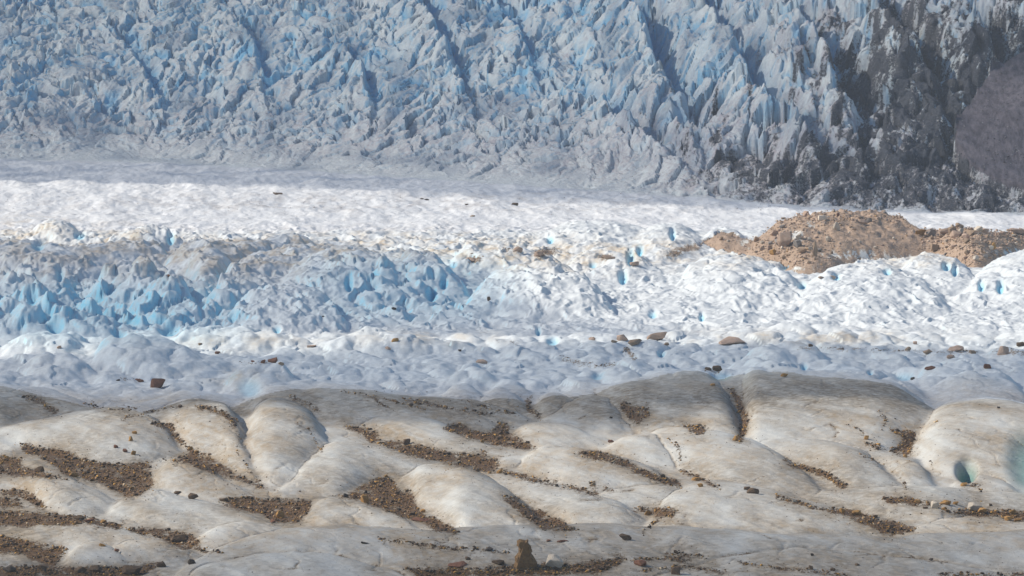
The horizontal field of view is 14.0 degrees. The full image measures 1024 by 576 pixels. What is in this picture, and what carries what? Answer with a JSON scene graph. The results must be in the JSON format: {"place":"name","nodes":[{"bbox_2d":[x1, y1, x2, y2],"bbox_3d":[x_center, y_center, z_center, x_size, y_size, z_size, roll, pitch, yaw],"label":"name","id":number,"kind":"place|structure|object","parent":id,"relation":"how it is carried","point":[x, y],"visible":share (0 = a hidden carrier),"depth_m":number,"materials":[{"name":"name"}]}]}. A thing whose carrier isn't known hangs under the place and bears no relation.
{"place":"outdoors","nodes":[
{"label":"outdoors","id":0,"kind":"place"},
{"bbox_2d":[0,0,1023,214],"bbox_3d":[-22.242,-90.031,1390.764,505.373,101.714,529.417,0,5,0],"label":"icefall","id":1,"kind":"object","parent":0,"point":[734,100],"visible":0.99,"depth_m":1333.29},
{"bbox_2d":[768,0,1023,210],"bbox_3d":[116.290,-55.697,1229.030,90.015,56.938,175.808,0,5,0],"label":"flank rubble","id":2,"kind":"object","parent":1,"relation":"on","point":[924,140],"visible":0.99,"depth_m":1196.13,"materials":[{"name":"stone"}]},
{"bbox_2d":[0,370,1023,575],"bbox_3d":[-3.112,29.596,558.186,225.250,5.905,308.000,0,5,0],"label":"foreground ice","id":3,"kind":"structure","parent":0,"point":[823,410],"depth_m":589.59,"materials":[{"name":"beige ice"}]},
{"bbox_2d":[4,565,15,571],"bbox_3d":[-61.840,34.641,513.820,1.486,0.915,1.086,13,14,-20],"label":"boulder","id":4,"kind":"object","parent":3,"relation":"on","point":[10,568],"visible":1,"depth_m":513.55,"materials":[{"name":"stone"}]},
{"bbox_2d":[34,466,44,471],"bbox_3d":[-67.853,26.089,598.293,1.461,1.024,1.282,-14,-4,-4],"label":"boulder","id":5,"kind":"object","parent":3,"relation":"on","point":[39,468],"visible":1,"depth_m":597.94,"materials":[{"name":"brown stone"}]},
{"bbox_2d":[37,564,47,568],"bbox_3d":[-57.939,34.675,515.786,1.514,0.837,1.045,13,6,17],"label":"boulder","id":6,"kind":"object","parent":3,"relation":"on","point":[39,566],"visible":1,"depth_m":515.40,"materials":[{"name":"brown stone"}]},
{"bbox_2d":[69,472,78,476],"bbox_3d":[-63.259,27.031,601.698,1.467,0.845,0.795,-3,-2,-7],"label":"rock","id":7,"kind":"object","parent":3,"relation":"on","point":[72,474],"visible":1,"depth_m":601.49,"materials":[{"name":"stone"}]},
{"bbox_2d":[74,515,84,519],"bbox_3d":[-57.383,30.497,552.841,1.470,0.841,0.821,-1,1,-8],"label":"boulder","id":8,"kind":"object","parent":3,"relation":"on","point":[79,517],"visible":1,"depth_m":552.63,"materials":[{"name":"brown stone"}]},
{"bbox_2d":[74,566,86,572],"bbox_3d":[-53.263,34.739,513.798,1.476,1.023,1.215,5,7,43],"label":"boulder","id":9,"kind":"object","parent":3,"relation":"on","point":[80,569],"visible":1,"depth_m":513.37,"materials":[{"name":"grey stone"}]},
{"bbox_2d":[89,565,101,572],"bbox_3d":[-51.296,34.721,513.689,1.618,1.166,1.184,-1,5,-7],"label":"boulder","id":10,"kind":"object","parent":3,"relation":"on","point":[95,568],"visible":1,"depth_m":513.46,"materials":[{"name":"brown stone"}]},
{"bbox_2d":[122,565,141,574],"bbox_3d":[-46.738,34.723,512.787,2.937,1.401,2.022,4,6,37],"label":"boulder","id":11,"kind":"object","parent":3,"relation":"on","point":[130,569],"visible":1,"depth_m":512.15,"materials":[{"name":"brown stone"}]},
{"bbox_2d":[156,562,165,566],"bbox_3d":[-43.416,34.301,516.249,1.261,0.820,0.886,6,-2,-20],"label":"rock","id":12,"kind":"object","parent":3,"relation":"on","point":[160,564],"visible":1,"depth_m":515.95,"materials":[{"name":"grey stone"}]},
{"bbox_2d":[170,534,188,541],"bbox_3d":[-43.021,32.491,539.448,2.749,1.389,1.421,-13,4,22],"label":"boulder","id":13,"kind":"object","parent":3,"relation":"on","point":[180,538],"visible":1,"depth_m":538.97,"materials":[{"name":"grey stone"}]},
{"bbox_2d":[188,559,195,564],"bbox_3d":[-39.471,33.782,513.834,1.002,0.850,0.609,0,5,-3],"label":"boulder","id":14,"kind":"object","parent":3,"relation":"on","point":[191,561],"visible":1,"depth_m":513.57,"materials":[{"name":"stone"}]},
{"bbox_2d":[188,493,197,498],"bbox_3d":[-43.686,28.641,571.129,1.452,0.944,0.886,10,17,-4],"label":"boulder","id":15,"kind":"object","parent":3,"relation":"on","point":[192,496],"visible":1,"depth_m":570.89,"materials":[{"name":"grey stone"}]},
{"bbox_2d":[276,510,284,517],"bbox_3d":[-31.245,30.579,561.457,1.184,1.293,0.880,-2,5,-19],"label":"boulder","id":16,"kind":"object","parent":3,"relation":"on","point":[279,514],"visible":1,"depth_m":561.14,"materials":[{"name":"stone"}]},
{"bbox_2d":[360,494,368,502],"bbox_3d":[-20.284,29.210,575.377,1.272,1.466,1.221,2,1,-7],"label":"boulder","id":17,"kind":"object","parent":3,"relation":"on","point":[364,499],"visible":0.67,"depth_m":574.83,"materials":[{"name":"stone"}]},
{"bbox_2d":[403,438,409,444],"bbox_3d":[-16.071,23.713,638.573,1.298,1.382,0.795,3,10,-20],"label":"boulder","id":18,"kind":"object","parent":3,"relation":"on","point":[406,441],"visible":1,"depth_m":638.18,"materials":[{"name":"grey stone"}]},
{"bbox_2d":[411,517,429,521],"bbox_3d":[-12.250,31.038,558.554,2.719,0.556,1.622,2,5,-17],"label":"rock slab","id":19,"kind":"object","parent":3,"relation":"on","point":[419,519],"visible":1,"depth_m":558.31,"materials":[{"name":"orange stone"}]},
{"bbox_2d":[448,561,466,567],"bbox_3d":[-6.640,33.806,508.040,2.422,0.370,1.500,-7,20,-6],"label":"rock slab","id":20,"kind":"object","parent":3,"relation":"on","point":[459,564],"visible":1,"depth_m":507.97,"materials":[{"name":"orange stone"}]},
{"bbox_2d":[492,559,504,564],"bbox_3d":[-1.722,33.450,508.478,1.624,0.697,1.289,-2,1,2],"label":"rock","id":21,"kind":"object","parent":3,"relation":"on","point":[499,561],"visible":1,"depth_m":508.07,"materials":[{"name":"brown stone"}]},
{"bbox_2d":[1,388,1010,575],"bbox_3d":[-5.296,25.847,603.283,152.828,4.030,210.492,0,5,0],"label":"scattered stones","id":22,"kind":"object","parent":3,"relation":"on","point":[488,482],"visible":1,"depth_m":582.63,"materials":[{"name":"brown stone"}]},
{"bbox_2d":[0,396,1022,575],"bbox_3d":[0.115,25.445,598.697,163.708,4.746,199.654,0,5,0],"label":"sparse specks","id":23,"kind":"object","parent":3,"relation":"on","point":[537,503],"visible":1,"depth_m":562.95,"materials":[{"name":"stone"}]},
{"bbox_2d":[514,539,536,568],"bbox_3d":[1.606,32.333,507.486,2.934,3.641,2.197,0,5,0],"label":"upright rock","id":24,"kind":"object","parent":3,"relation":"on","point":[524,558],"visible":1,"depth_m":506.70,"materials":[{"name":"brown stone"}]},
{"bbox_2d":[545,554,562,567],"bbox_3d":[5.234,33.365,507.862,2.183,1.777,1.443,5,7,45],"label":"boulder","id":25,"kind":"object","parent":3,"relation":"on","point":[552,560],"visible":1,"depth_m":507.46,"materials":[{"name":"stone"}]},
{"bbox_2d":[619,533,631,540],"bbox_3d":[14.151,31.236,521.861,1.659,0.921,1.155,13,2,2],"label":"rock","id":26,"kind":"object","parent":3,"relation":"on","point":[625,537],"visible":1,"depth_m":521.36,"materials":[{"name":"grey stone"}]},
{"bbox_2d":[634,560,646,565],"bbox_3d":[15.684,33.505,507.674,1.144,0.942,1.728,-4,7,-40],"label":"rock","id":27,"kind":"object","parent":3,"relation":"on","point":[640,562],"visible":1,"depth_m":507.13,"materials":[{"name":"orange stone"}]},
{"bbox_2d":[671,566,680,574],"bbox_3d":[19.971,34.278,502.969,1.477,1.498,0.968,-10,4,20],"label":"rock","id":28,"kind":"object","parent":3,"relation":"on","point":[675,570],"visible":1,"depth_m":502.58,"materials":[{"name":"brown stone"}]},
{"bbox_2d":[691,477,699,480],"bbox_3d":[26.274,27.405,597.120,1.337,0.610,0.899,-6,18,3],"label":"rock","id":29,"kind":"object","parent":3,"relation":"on","point":[696,478],"visible":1,"depth_m":596.90,"materials":[{"name":"stone"}]},
{"bbox_2d":[746,488,758,493],"bbox_3d":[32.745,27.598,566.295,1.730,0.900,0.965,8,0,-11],"label":"boulder","id":30,"kind":"object","parent":3,"relation":"on","point":[753,490],"visible":1,"depth_m":566.00,"materials":[{"name":"brown stone"}]},
{"bbox_2d":[852,510,861,515],"bbox_3d":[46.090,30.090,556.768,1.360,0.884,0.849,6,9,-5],"label":"boulder","id":31,"kind":"object","parent":3,"relation":"on","point":[856,512],"visible":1,"depth_m":556.45,"materials":[{"name":"stone"}]},
{"bbox_2d":[931,501,938,507],"bbox_3d":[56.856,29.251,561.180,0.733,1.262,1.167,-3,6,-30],"label":"boulder","id":32,"kind":"object","parent":3,"relation":"on","point":[934,504],"visible":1,"depth_m":560.90,"materials":[{"name":"stone"}]},
{"bbox_2d":[939,500,950,504],"bbox_3d":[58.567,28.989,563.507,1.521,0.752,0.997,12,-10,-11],"label":"boulder","id":33,"kind":"object","parent":3,"relation":"on","point":[946,502],"visible":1,"depth_m":563.27,"materials":[{"name":"stone"}]},
{"bbox_2d":[967,502,981,510],"bbox_3d":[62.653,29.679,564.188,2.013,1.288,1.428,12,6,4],"label":"boulder","id":34,"kind":"object","parent":3,"relation":"on","point":[973,506],"visible":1,"depth_m":563.68,"materials":[{"name":"stone"}]},
{"bbox_2d":[977,507,986,512],"bbox_3d":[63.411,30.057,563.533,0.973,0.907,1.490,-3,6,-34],"label":"boulder","id":35,"kind":"object","parent":3,"relation":"on","point":[982,510],"visible":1,"depth_m":563.16,"materials":[{"name":"stone"}]},
{"bbox_2d":[1004,516,1012,520],"bbox_3d":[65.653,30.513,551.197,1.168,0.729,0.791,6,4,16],"label":"rock","id":36,"kind":"object","parent":3,"relation":"on","point":[1006,518],"visible":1,"depth_m":551.02,"materials":[{"name":"stone"}]},
{"bbox_2d":[0,218,1023,411],"bbox_3d":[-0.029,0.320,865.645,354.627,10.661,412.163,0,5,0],"label":"broken ice field","id":37,"kind":"structure","parent":0,"point":[105,310],"depth_m":830.86,"materials":[{"name":"white ice"}]},
{"bbox_2d":[150,378,164,387],"bbox_3d":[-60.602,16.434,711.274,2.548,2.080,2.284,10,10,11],"label":"boulder","id":38,"kind":"object","parent":37,"relation":"on","point":[157,382],"visible":1,"depth_m":710.89,"materials":[{"name":"orange stone"}]},
{"bbox_2d":[268,355,277,362],"bbox_3d":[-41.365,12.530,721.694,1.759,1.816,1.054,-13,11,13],"label":"boulder","id":39,"kind":"object","parent":37,"relation":"on","point":[274,360],"visible":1,"depth_m":721.46,"materials":[{"name":"orange stone"}]},
{"bbox_2d":[466,257,475,261],"bbox_3d":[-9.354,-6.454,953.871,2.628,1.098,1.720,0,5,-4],"label":"boulder","id":40,"kind":"object","parent":37,"relation":"on","point":[472,259],"visible":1,"depth_m":953.61,"materials":[{"name":"stone"}]},
{"bbox_2d":[476,359,487,363],"bbox_3d":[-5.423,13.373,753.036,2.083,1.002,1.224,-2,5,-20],"label":"boulder","id":41,"kind":"object","parent":37,"relation":"on","point":[482,361],"visible":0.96,"depth_m":752.84,"materials":[{"name":"stone"}]},
{"bbox_2d":[513,246,522,252],"bbox_3d":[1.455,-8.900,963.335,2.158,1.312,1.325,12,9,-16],"label":"boulder","id":42,"kind":"object","parent":37,"relation":"on","point":[519,249],"visible":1,"depth_m":962.95,"materials":[{"name":"stone"}]},
{"bbox_2d":[534,251,543,256],"bbox_3d":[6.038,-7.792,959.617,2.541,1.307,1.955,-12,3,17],"label":"boulder","id":43,"kind":"object","parent":37,"relation":"on","point":[538,253],"visible":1,"depth_m":958.95,"materials":[{"name":"stone"}]},
{"bbox_2d":[120,341,1023,380],"bbox_3d":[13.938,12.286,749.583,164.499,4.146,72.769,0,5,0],"label":"hummock rubble","id":44,"kind":"object","parent":37,"relation":"on","point":[705,370],"visible":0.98,"depth_m":761.99,"materials":[{"name":"stone"}]},
{"bbox_2d":[468,242,702,265],"bbox_3d":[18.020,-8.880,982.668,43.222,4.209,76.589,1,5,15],"label":"ridge rubble","id":45,"kind":"object","parent":37,"relation":"on","point":[599,255],"visible":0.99,"depth_m":982.77,"materials":[{"name":"stone"}]},
{"bbox_2d":[602,254,614,259],"bbox_3d":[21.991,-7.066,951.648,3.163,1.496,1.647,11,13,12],"label":"boulder","id":46,"kind":"object","parent":37,"relation":"on","point":[606,257],"visible":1,"depth_m":951.15,"materials":[{"name":"stone"}]},
{"bbox_2d":[617,334,627,340],"bbox_3d":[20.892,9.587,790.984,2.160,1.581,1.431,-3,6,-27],"label":"boulder","id":47,"kind":"object","parent":37,"relation":"on","point":[622,337],"visible":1,"depth_m":790.48,"materials":[{"name":"stone"}]},
{"bbox_2d":[628,339,641,345],"bbox_3d":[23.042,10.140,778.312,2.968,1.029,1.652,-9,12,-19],"label":"boulder","id":48,"kind":"object","parent":37,"relation":"on","point":[634,342],"visible":1,"depth_m":777.77,"materials":[{"name":"beige stone"}]},
{"bbox_2d":[647,332,666,339],"bbox_3d":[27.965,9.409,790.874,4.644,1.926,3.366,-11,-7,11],"label":"boulder","id":49,"kind":"object","parent":37,"relation":"on","point":[658,336],"visible":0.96,"depth_m":789.59,"materials":[{"name":"stone"}]},
{"bbox_2d":[712,365,721,370],"bbox_3d":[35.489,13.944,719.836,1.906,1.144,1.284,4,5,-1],"label":"rock","id":50,"kind":"object","parent":37,"relation":"on","point":[717,368],"visible":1,"depth_m":719.38,"materials":[{"name":"grey stone"}]},
{"bbox_2d":[719,336,744,343],"bbox_3d":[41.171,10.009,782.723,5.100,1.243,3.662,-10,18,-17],"label":"rock slab","id":51,"kind":"object","parent":37,"relation":"on","point":[731,340],"visible":1,"depth_m":781.68,"materials":[{"name":"stone"}]},
{"bbox_2d":[701,208,1023,274],"bbox_3d":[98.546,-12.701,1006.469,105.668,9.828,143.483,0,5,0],"label":"moraine mound","id":52,"kind":"object","parent":37,"relation":"on","point":[879,227],"visible":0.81,"depth_m":989.50,"materials":[{"name":"brown gravel"}]},
{"bbox_2d":[769,249,775,254],"bbox_3d":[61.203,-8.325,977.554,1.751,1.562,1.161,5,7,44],"label":"boulder","id":53,"kind":"object","parent":52,"relation":"on","point":[772,252],"visible":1,"depth_m":977.06,"materials":[{"name":"stone"}]},
{"bbox_2d":[770,230,777,235],"bbox_3d":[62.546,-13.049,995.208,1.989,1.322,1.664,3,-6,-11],"label":"mound boulder","id":54,"kind":"object","parent":52,"relation":"on","point":[774,232],"visible":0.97,"depth_m":994.60,"materials":[{"name":"stone"}]},
{"bbox_2d":[777,231,791,246],"bbox_3d":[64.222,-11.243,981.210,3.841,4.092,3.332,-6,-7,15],"label":"boulder","id":55,"kind":"object","parent":52,"relation":"on","point":[784,238],"visible":1,"depth_m":980.07,"materials":[{"name":"stone"}]},
{"bbox_2d":[793,239,801,247],"bbox_3d":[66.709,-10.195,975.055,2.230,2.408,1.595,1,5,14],"label":"boulder","id":56,"kind":"object","parent":52,"relation":"on","point":[797,243],"visible":1,"depth_m":974.44,"materials":[{"name":"grey stone"}]},
{"bbox_2d":[798,247,806,252],"bbox_3d":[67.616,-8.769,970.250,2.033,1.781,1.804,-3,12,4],"label":"mound boulder","id":57,"kind":"object","parent":52,"relation":"on","point":[802,249],"visible":1,"depth_m":969.59,"materials":[{"name":"beige stone"}]},
{"bbox_2d":[813,241,817,255],"bbox_3d":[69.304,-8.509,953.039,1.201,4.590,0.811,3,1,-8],"label":"rock","id":58,"kind":"object","parent":52,"relation":"on","point":[815,249],"visible":1,"depth_m":952.69,"materials":[{"name":"beige stone"}]},
{"bbox_2d":[818,215,826,220],"bbox_3d":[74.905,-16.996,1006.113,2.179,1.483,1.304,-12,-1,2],"label":"mound boulder","id":59,"kind":"object","parent":52,"relation":"on","point":[822,217],"visible":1,"depth_m":1005.56,"materials":[{"name":"stone"}]},
{"bbox_2d":[833,222,839,230],"bbox_3d":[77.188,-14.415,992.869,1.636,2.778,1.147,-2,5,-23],"label":"rock slab","id":60,"kind":"object","parent":52,"relation":"on","point":[836,226],"visible":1,"depth_m":992.42,"materials":[{"name":"stone"}]},
{"bbox_2d":[859,219,867,223],"bbox_3d":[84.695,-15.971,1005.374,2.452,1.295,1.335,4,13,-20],"label":"boulder","id":61,"kind":"object","parent":52,"relation":"on","point":[863,221],"visible":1,"depth_m":1004.98,"materials":[{"name":"stone"}]},
{"bbox_2d":[704,208,1023,271],"bbox_3d":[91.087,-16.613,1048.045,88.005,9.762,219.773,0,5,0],"label":"mound rubble","id":62,"kind":"object","parent":52,"relation":"on","point":[972,237],"visible":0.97,"depth_m":991.09,"materials":[{"name":"stone"}]},
{"bbox_2d":[915,229,925,234],"bbox_3d":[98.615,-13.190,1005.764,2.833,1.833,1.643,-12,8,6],"label":"boulder","id":63,"kind":"object","parent":52,"relation":"on","point":[921,232],"visible":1,"depth_m":1005.02,"materials":[{"name":"stone"}]},
{"bbox_2d":[927,229,935,235],"bbox_3d":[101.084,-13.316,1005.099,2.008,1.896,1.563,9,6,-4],"label":"mound boulder","id":64,"kind":"object","parent":52,"relation":"on","point":[932,232],"visible":1,"depth_m":1004.52,"materials":[{"name":"grey stone"}]},
{"bbox_2d":[930,244,939,250],"bbox_3d":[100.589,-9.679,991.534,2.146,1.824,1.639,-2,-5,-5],"label":"mound boulder","id":65,"kind":"object","parent":52,"relation":"on","point":[935,247],"visible":1,"depth_m":990.87,"materials":[{"name":"beige stone"}]},
{"bbox_2d":[938,229,947,233],"bbox_3d":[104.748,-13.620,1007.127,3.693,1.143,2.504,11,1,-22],"label":"rock slab","id":66,"kind":"object","parent":52,"relation":"on","point":[944,231],"visible":0.84,"depth_m":1006.34,"materials":[{"name":"stone"}]},
{"bbox_2d":[948,226,955,233],"bbox_3d":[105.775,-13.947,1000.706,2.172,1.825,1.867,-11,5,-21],"label":"mound boulder","id":67,"kind":"object","parent":52,"relation":"on","point":[951,229],"visible":0.81,"depth_m":1000.10,"materials":[{"name":"beige stone"}]},
{"bbox_2d":[950,230,961,238],"bbox_3d":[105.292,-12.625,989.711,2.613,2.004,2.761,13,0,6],"label":"boulder","id":68,"kind":"object","parent":52,"relation":"on","point":[954,234],"visible":1,"depth_m":989.32,"materials":[{"name":"stone"}]},
{"bbox_2d":[955,223,963,227],"bbox_3d":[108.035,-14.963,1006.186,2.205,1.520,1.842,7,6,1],"label":"mound boulder","id":69,"kind":"object","parent":52,"relation":"on","point":[957,225],"visible":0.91,"depth_m":1005.56,"materials":[{"name":"beige stone"}]},
{"bbox_2d":[962,233,968,238],"bbox_3d":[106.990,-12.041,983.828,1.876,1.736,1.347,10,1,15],"label":"boulder","id":70,"kind":"object","parent":52,"relation":"on","point":[964,235],"visible":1,"depth_m":983.27,"materials":[{"name":"stone"}]},
{"bbox_2d":[966,230,975,235],"bbox_3d":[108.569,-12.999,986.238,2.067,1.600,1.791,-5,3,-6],"label":"mound boulder","id":71,"kind":"object","parent":52,"relation":"on","point":[970,232],"visible":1,"depth_m":985.74,"materials":[{"name":"beige stone"}]},
{"bbox_2d":[974,226,982,231],"bbox_3d":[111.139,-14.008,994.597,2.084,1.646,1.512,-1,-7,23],"label":"mound boulder","id":72,"kind":"object","parent":52,"relation":"on","point":[978,228],"visible":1,"depth_m":994.22,"materials":[{"name":"stone"}]},
{"bbox_2d":[1008,228,1023,233],"bbox_3d":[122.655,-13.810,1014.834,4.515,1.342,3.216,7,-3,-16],"label":"rock slab","id":73,"kind":"object","parent":52,"relation":"on","point":[1018,231],"visible":1,"depth_m":1013.51,"materials":[{"name":"stone"}]},
{"bbox_2d":[924,366,934,369],"bbox_3d":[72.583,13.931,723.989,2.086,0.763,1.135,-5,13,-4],"label":"rock","id":74,"kind":"object","parent":37,"relation":"on","point":[929,367],"visible":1,"depth_m":723.72,"materials":[{"name":"brown stone"}]},
{"bbox_2d":[948,345,963,351],"bbox_3d":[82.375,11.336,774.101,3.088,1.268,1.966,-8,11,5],"label":"boulder","id":75,"kind":"object","parent":37,"relation":"on","point":[957,348],"visible":1,"depth_m":773.60,"materials":[{"name":"stone"}]},
{"bbox_2d":[983,364,990,368],"bbox_3d":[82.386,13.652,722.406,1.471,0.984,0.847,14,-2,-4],"label":"rock","id":76,"kind":"object","parent":37,"relation":"on","point":[986,366],"visible":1,"depth_m":722.14,"materials":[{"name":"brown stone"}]},
{"bbox_2d":[997,346,1008,354],"bbox_3d":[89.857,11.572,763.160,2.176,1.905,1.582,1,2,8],"label":"boulder","id":77,"kind":"object","parent":37,"relation":"on","point":[1003,350],"visible":1,"depth_m":762.67,"materials":[{"name":"stone"}]},
{"bbox_2d":[1016,342,1023,346],"bbox_3d":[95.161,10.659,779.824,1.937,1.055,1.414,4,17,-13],"label":"rock","id":78,"kind":"object","parent":37,"relation":"on","point":[1020,344],"visible":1,"depth_m":779.24,"materials":[{"name":"grey stone"}]},
{"bbox_2d":[0,159,1023,233],"bbox_3d":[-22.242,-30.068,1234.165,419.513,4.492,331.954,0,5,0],"label":"snowfield","id":79,"kind":"structure","parent":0,"point":[107,191],"depth_m":1172.62,"materials":[{"name":"white snow"}]},
{"bbox_2d":[7,191,809,216],"bbox_3d":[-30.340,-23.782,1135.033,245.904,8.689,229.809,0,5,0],"label":"snow specks","id":80,"kind":"object","parent":79,"relation":"on","point":[388,202],"visible":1,"depth_m":1176.62,"materials":[{"name":"snow"}]},
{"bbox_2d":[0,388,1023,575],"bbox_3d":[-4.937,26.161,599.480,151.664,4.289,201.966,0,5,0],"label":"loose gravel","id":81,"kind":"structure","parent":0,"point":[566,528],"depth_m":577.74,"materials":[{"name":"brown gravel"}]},
{"bbox_2d":[955,52,1023,190],"bbox_3d":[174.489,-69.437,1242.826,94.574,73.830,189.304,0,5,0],"label":"rock slope","id":82,"kind":"structure","parent":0,"point":[969,145],"depth_m":1197.78,"materials":[{"name":"grey stone"}]},
{"bbox_2d":[960,64,1023,186],"bbox_3d":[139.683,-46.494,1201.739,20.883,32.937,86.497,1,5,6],"label":"slope scree","id":83,"kind":"structure","parent":82,"relation":"on","point":[997,125],"depth_m":1193.19,"materials":[{"name":"stone"}]}
]}

